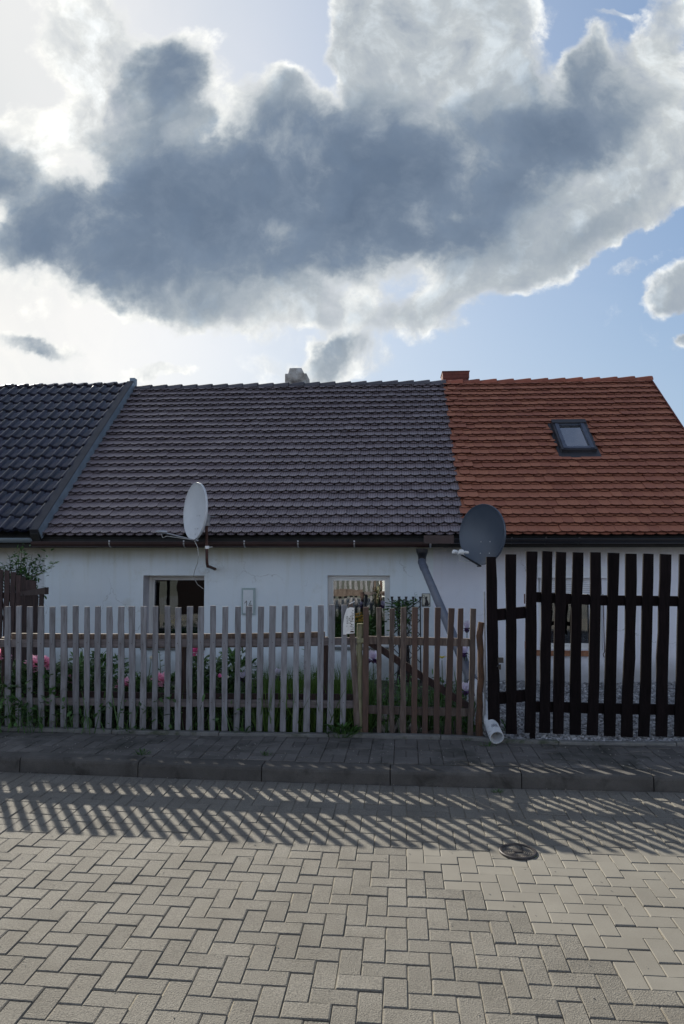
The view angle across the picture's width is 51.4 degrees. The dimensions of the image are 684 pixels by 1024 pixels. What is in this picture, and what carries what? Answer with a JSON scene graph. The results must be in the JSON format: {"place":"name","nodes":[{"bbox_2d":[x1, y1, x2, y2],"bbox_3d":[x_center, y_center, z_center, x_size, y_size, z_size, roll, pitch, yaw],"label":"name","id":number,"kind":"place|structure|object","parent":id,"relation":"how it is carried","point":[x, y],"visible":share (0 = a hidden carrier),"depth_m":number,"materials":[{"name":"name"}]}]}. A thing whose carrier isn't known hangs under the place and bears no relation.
{"place":"outdoors","nodes":[
{"label":"outdoors","id":0,"kind":"place"},
{"bbox_2d":[0,378,136,636],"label":"cottage","id":1,"kind":"structure","parent":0,"point":[52,435],"depth_m":12.33,"materials":[{"name":"white paint"}]},
{"bbox_2d":[0,661,484,736],"bbox_3d":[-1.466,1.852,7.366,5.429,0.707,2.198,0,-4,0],"label":"grass","id":2,"kind":"structure","parent":0,"point":[335,716],"depth_m":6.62,"materials":[{"name":"green plant"}]},
{"bbox_2d":[0,569,37,672],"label":"board fence","id":3,"kind":"object","parent":2,"relation":"on","point":[15,584],"visible":0.31,"depth_m":9.34,"materials":[{"name":"brown wood"}]},
{"bbox_2d":[0,648,48,724],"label":"peony plant","id":4,"kind":"object","parent":2,"relation":"on","point":[13,675],"visible":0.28,"depth_m":6.85,"materials":[{"name":"green plant"}]},
{"bbox_2d":[0,544,58,632],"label":"shrub","id":5,"kind":"object","parent":2,"relation":"on","point":[22,571],"visible":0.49,"depth_m":9.68,"materials":[{"name":"green plant"}]},
{"bbox_2d":[20,587,48,686],"bbox_3d":[-3.914,1.645,8.946,0.091,1.412,0.877,3,-5,-43],"label":"wooden railing","id":6,"kind":"object","parent":2,"relation":"on","point":[31,600],"visible":0.31,"depth_m":8.89,"materials":[{"name":"brown wood"}]},
{"bbox_2d":[3,655,79,725],"bbox_3d":[-2.901,1.727,6.917,0.738,0.719,0.750,0,-4,0],"label":"peony plant","id":7,"kind":"object","parent":2,"relation":"on","point":[46,669],"visible":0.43,"depth_m":6.79,"materials":[{"name":"green plant"}]},
{"bbox_2d":[44,651,116,724],"bbox_3d":[-2.619,1.741,7.006,0.722,0.712,0.678,3,-5,-44],"label":"peony plant","id":8,"kind":"object","parent":2,"relation":"on","point":[81,670],"visible":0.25,"depth_m":6.95,"materials":[{"name":"green plant"}]},
{"bbox_2d":[69,651,128,714],"bbox_3d":[-2.536,1.806,7.499,0.782,0.704,0.780,0,-4,0],"label":"peony plant","id":9,"kind":"object","parent":2,"relation":"on","point":[103,659],"visible":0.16,"depth_m":7.50,"materials":[{"name":"green plant"}]},
{"bbox_2d":[101,655,174,725],"bbox_3d":[-2.001,1.755,7.021,0.816,0.703,0.856,0,-4,0],"label":"peony plant","id":10,"kind":"object","parent":2,"relation":"on","point":[149,683],"visible":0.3,"depth_m":6.90,"materials":[{"name":"green plant"}]},
{"bbox_2d":[0,604,357,732],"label":"picket fence","id":11,"kind":"object","parent":2,"relation":"on","point":[183,645],"visible":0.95,"depth_m":6.60,"materials":[{"name":"grey wood"}]},
{"bbox_2d":[343,601,354,634],"bbox_3d":[0.061,0.970,6.503,0.109,0.308,0.037,0,-4,4],"label":"paper bag","id":12,"kind":"object","parent":11,"relation":"hanging from","point":[348,624],"visible":1,"depth_m":6.49,"materials":[{"name":"white paper"}]},
{"bbox_2d":[170,648,234,727],"bbox_3d":[-1.394,1.694,7.015,0.776,0.819,0.753,0,-4,0],"label":"peony plant","id":13,"kind":"object","parent":2,"relation":"on","point":[206,680],"visible":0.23,"depth_m":6.95,"materials":[{"name":"green plant"}]},
{"bbox_2d":[205,647,256,721],"bbox_3d":[-1.083,1.734,7.201,0.645,0.772,0.716,2,-4,-32],"label":"peony plant","id":14,"kind":"object","parent":2,"relation":"on","point":[231,656],"visible":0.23,"depth_m":7.19,"materials":[{"name":"green plant"}]},
{"bbox_2d":[232,670,252,722],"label":"iris plant","id":15,"kind":"object","parent":2,"relation":"on","point":[242,675],"visible":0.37,"depth_m":7.05,"materials":[{"name":"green plant"}]},
{"bbox_2d":[275,668,291,689],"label":"iris plant","id":16,"kind":"object","parent":2,"relation":"on","point":[277,670],"visible":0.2,"depth_m":7.45,"materials":[{"name":"white plant"}]},
{"bbox_2d":[348,603,359,731],"bbox_3d":[0.108,1.435,6.509,0.109,1.193,0.027,0,-4,0],"label":"fence stake","id":17,"kind":"object","parent":2,"relation":"on","point":[354,681],"visible":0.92,"depth_m":6.49,"materials":[{"name":"brown wood"}]},
{"bbox_2d":[356,623,363,731],"bbox_3d":[0.164,1.539,6.519,0.073,1.023,0.081,0,-4,0],"label":"gate post","id":18,"kind":"object","parent":2,"relation":"on","point":[360,642],"visible":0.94,"depth_m":6.50,"materials":[{"name":"brown wood"}]},
{"bbox_2d":[362,607,475,735],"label":"garden gate","id":19,"kind":"structure","parent":18,"relation":"attached to","point":[425,711],"depth_m":6.45,"materials":[{"name":"brown wood"}]},
{"bbox_2d":[354,608,384,656],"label":"plant","id":20,"kind":"object","parent":2,"relation":"on","point":[355,622],"visible":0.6,"depth_m":7.50,"materials":[{"name":"green plant"}]},
{"bbox_2d":[369,650,388,726],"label":"iris plant","id":21,"kind":"object","parent":2,"relation":"on","point":[372,654],"visible":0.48,"depth_m":6.95,"materials":[{"name":"green plant"}]},
{"bbox_2d":[381,722,396,732],"bbox_3d":[0.433,2.009,6.610,0.159,0.111,0.139,1,-4,-20],"label":"garden stone","id":22,"kind":"object","parent":2,"relation":"on","point":[383,727],"visible":0.4,"depth_m":6.57,"materials":[{"name":"grey stone"}]},
{"bbox_2d":[381,714,394,720],"bbox_3d":[0.431,1.941,6.708,0.144,0.069,0.133,0,-4,0],"label":"garden stone","id":23,"kind":"object","parent":22,"relation":"on","point":[385,717],"visible":0.41,"depth_m":6.67,"materials":[{"name":"grey stone"}]},
{"bbox_2d":[395,718,399,732],"bbox_3d":[0.548,2.002,6.641,0.106,0.145,0.142,0,-4,0],"label":"garden stone","id":24,"kind":"object","parent":2,"relation":"on","point":[397,725],"visible":0.34,"depth_m":6.60,"materials":[{"name":"grey stone"}]},
{"bbox_2d":[383,594,419,681],"bbox_3d":[0.863,1.814,10.295,0.597,1.302,0.367,0,-4,0],"label":"climbing rose","id":25,"kind":"object","parent":2,"relation":"on","point":[402,604],"visible":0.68,"depth_m":10.29,"materials":[{"name":"green plant"}]},
{"bbox_2d":[386,673,420,720],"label":"leaf clump","id":26,"kind":"object","parent":2,"relation":"on","point":[408,697],"visible":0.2,"depth_m":7.21,"materials":[{"name":"green plant"}]},
{"bbox_2d":[390,596,421,682],"bbox_3d":[0.932,1.856,10.293,0.453,1.255,0.034,0,-4,4],"label":"garden trellis","id":27,"kind":"object","parent":2,"relation":"on","point":[392,600],"visible":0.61,"depth_m":10.29,"materials":[{"name":"brown wood"}]},
{"bbox_2d":[417,691,433,729],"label":"leaf clump","id":28,"kind":"object","parent":2,"relation":"on","point":[430,725],"visible":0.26,"depth_m":6.74,"materials":[{"name":"green plant"}]},
{"bbox_2d":[428,656,456,722],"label":"lily plant","id":29,"kind":"object","parent":2,"relation":"on","point":[440,693],"visible":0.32,"depth_m":7.06,"materials":[{"name":"green plant"}]},
{"bbox_2d":[452,620,475,720],"bbox_3d":[1.263,1.623,7.301,0.328,1.031,0.346,0,-4,0],"label":"iris plant","id":30,"kind":"object","parent":2,"relation":"on","point":[466,630],"visible":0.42,"depth_m":7.27,"materials":[{"name":"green plant"}]},
{"bbox_2d":[454,682,476,732],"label":"iris plant","id":31,"kind":"object","parent":2,"relation":"on","point":[465,687],"visible":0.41,"depth_m":6.61,"materials":[{"name":"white plant"}]},
{"bbox_2d":[453,716,485,731],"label":"weed","id":32,"kind":"object","parent":2,"relation":"on","point":[464,723],"visible":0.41,"depth_m":6.45,"materials":[{"name":"green plant"}]},
{"bbox_2d":[475,622,483,735],"bbox_3d":[1.241,1.498,6.396,0.087,1.013,0.078,0,-4,0],"label":"gate post","id":33,"kind":"object","parent":2,"relation":"on","point":[480,681],"visible":1,"depth_m":6.37,"materials":[{"name":"brown wood"}]},
{"bbox_2d":[486,551,537,738],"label":"wicket gate","id":34,"kind":"structure","parent":33,"relation":"attached to","point":[511,696],"depth_m":6.33,"materials":[{"name":"brown wood"}]},
{"bbox_2d":[484,592,485,730],"bbox_3d":[1.286,1.342,6.409,0.027,1.241,0.014,-1,-4,17],"label":"garden pole","id":35,"kind":"object","parent":2,"relation":"on","point":[484,661],"visible":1,"depth_m":6.40,"materials":[{"name":"grey metal"}]},
{"bbox_2d":[31,368,462,679],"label":"cottage","id":36,"kind":"structure","parent":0,"point":[326,494],"depth_m":10.98,"materials":[{"name":"paint"}]},
{"bbox_2d":[140,575,204,649],"bbox_3d":[-2.543,1.540,10.956,1.021,1.125,0.365,0,-4,4],"label":"window","id":37,"kind":"structure","parent":36,"relation":"in","point":[148,580],"depth_m":11.11,"materials":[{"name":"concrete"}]},
{"bbox_2d":[171,618,174,633],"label":"potted flowers","id":38,"kind":"object","parent":36,"relation":"in","point":[172,623],"visible":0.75,"depth_m":11.21,"materials":[{"name":"yellow plant"}]},
{"bbox_2d":[181,616,186,633],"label":"potted flowers","id":39,"kind":"object","parent":36,"relation":"in","point":[185,625],"visible":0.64,"depth_m":11.20,"materials":[{"name":"white plant"}]},
{"bbox_2d":[156,482,215,588],"bbox_3d":[-2.140,0.364,10.235,0.723,1.544,1.231,0,-4,7],"label":"satellite dish","id":40,"kind":"object","parent":36,"relation":"attached to","point":[196,518],"visible":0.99,"depth_m":10.10,"materials":[{"name":"white metal"}]},
{"bbox_2d":[193,622,197,633],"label":"potted flowers","id":41,"kind":"object","parent":36,"relation":"in","point":[195,628],"visible":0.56,"depth_m":11.20,"materials":[{"name":"purple plant"}]},
{"bbox_2d":[242,588,254,614],"bbox_3d":[-1.412,1.346,10.719,0.202,0.398,0.036,0,-4,4],"label":"electrical meter box","id":42,"kind":"object","parent":36,"relation":"attached to","point":[248,596],"visible":0.89,"depth_m":10.71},
{"bbox_2d":[335,603,347,636],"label":"house plant","id":43,"kind":"object","parent":36,"relation":"in","point":[338,623],"visible":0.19,"depth_m":10.89,"materials":[{"name":"green plant"}]},
{"bbox_2d":[328,575,389,649],"bbox_3d":[0.264,1.515,10.811,0.973,1.105,0.473,0,-4,4],"label":"window","id":44,"kind":"structure","parent":36,"relation":"in","point":[333,580],"depth_m":10.74,"materials":[{"name":"white plastic"}]},
{"bbox_2d":[363,594,384,635],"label":"house plant","id":45,"kind":"object","parent":36,"relation":"in","point":[373,633],"visible":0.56,"depth_m":10.85,"materials":[{"name":"green plant"}]},
{"bbox_2d":[422,593,429,606],"bbox_3d":[1.248,1.306,10.542,0.124,0.192,0.014,0,-4,4],"label":"dog warning sign","id":46,"kind":"object","parent":36,"relation":"attached to","point":[425,599],"visible":1,"depth_m":10.54,"materials":[{"name":"white plastic"}]},
{"bbox_2d":[418,558,503,743],"bbox_3d":[1.226,1.327,8.098,0.134,1.595,3.913,0,-4,-3],"label":"downpipe","id":47,"kind":"object","parent":36,"relation":"attached to","point":[494,731],"visible":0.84,"depth_m":7.34,"materials":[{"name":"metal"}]},
{"bbox_2d":[0,772,683,1023],"bbox_3d":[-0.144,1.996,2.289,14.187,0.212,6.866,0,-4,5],"label":"road","id":48,"kind":"structure","parent":0,"point":[99,870],"depth_m":3.64,"materials":[{"name":"grey concrete"}]},
{"bbox_2d":[0,737,683,1023],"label":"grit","id":49,"kind":"object","parent":48,"relation":"on","point":[363,820],"visible":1,"depth_m":5.25,"materials":[{"name":"grey gravel"}]},
{"bbox_2d":[0,751,683,792],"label":"kerb","id":50,"kind":"structure","parent":48,"relation":"on","point":[631,780],"depth_m":5.49,"materials":[{"name":"concrete"}]},
{"bbox_2d":[407,842,683,1003],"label":"road patch","id":51,"kind":"object","parent":48,"relation":"on","point":[621,874],"visible":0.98,"depth_m":3.77,"materials":[{"name":"grey concrete"}]},
{"bbox_2d":[499,843,536,860],"bbox_3d":[1.060,2.055,4.278,0.224,0.035,0.224,0,-4,0],"label":"valve cover","id":52,"kind":"object","parent":51,"relation":"on","point":[511,855],"visible":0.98,"depth_m":4.26,"materials":[{"name":"metal"}]},
{"bbox_2d":[0,725,683,770],"bbox_3d":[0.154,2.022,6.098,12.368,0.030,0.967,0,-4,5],"label":"pavement","id":53,"kind":"structure","parent":0,"point":[335,750],"depth_m":5.97,"materials":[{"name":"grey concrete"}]},
{"bbox_2d":[115,725,150,733],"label":"weed","id":54,"kind":"object","parent":53,"relation":"on","point":[135,726],"visible":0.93,"depth_m":6.56,"materials":[{"name":"green plant"}]},
{"bbox_2d":[135,748,150,754],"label":"weed","id":55,"kind":"object","parent":53,"relation":"on","point":[138,753],"visible":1,"depth_m":5.84,"materials":[{"name":"green plant"}]},
{"bbox_2d":[1,726,683,768],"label":"edging","id":56,"kind":"object","parent":53,"relation":"on","point":[370,735],"visible":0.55,"depth_m":6.39,"materials":[{"name":"concrete"}]},
{"bbox_2d":[231,725,253,733],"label":"weed","id":57,"kind":"object","parent":56,"relation":"on","point":[242,730],"visible":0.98,"depth_m":6.47,"materials":[{"name":"green plant"}]},
{"bbox_2d":[323,722,362,737],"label":"weed","id":58,"kind":"object","parent":53,"relation":"on","point":[345,727],"visible":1,"depth_m":6.39,"materials":[{"name":"green plant"}]},
{"bbox_2d":[0,0,683,426],"label":"sky","id":59,"kind":"structure","parent":0,"point":[200,192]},
{"bbox_2d":[433,371,683,682],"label":"cottage","id":60,"kind":"structure","parent":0,"point":[569,466],"depth_m":10.90,"materials":[{"name":"red tile"}]},
{"bbox_2d":[452,504,505,566],"bbox_3d":[1.834,0.333,9.816,0.702,0.848,1.501,0,-4,6],"label":"satellite dish","id":61,"kind":"object","parent":60,"relation":"attached to","point":[482,534],"visible":0.97,"depth_m":9.54,"materials":[{"name":"grey metal"}]},
{"bbox_2d":[537,567,606,656],"bbox_3d":[3.363,1.456,10.400,1.048,1.310,0.178,0,-4,4],"label":"window","id":62,"kind":"structure","parent":60,"relation":"in","point":[586,570],"depth_m":10.39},
{"bbox_2d":[433,679,683,740],"bbox_3d":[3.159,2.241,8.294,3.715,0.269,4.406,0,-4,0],"label":"gravel","id":63,"kind":"structure","parent":0,"point":[584,727],"depth_m":7.16,"materials":[{"name":"grey gravel"}]},
{"bbox_2d":[536,551,683,736],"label":"driveway gate","id":64,"kind":"structure","parent":63,"relation":"on","point":[627,708],"depth_m":6.33,"materials":[{"name":"brown wood"}]}
]}

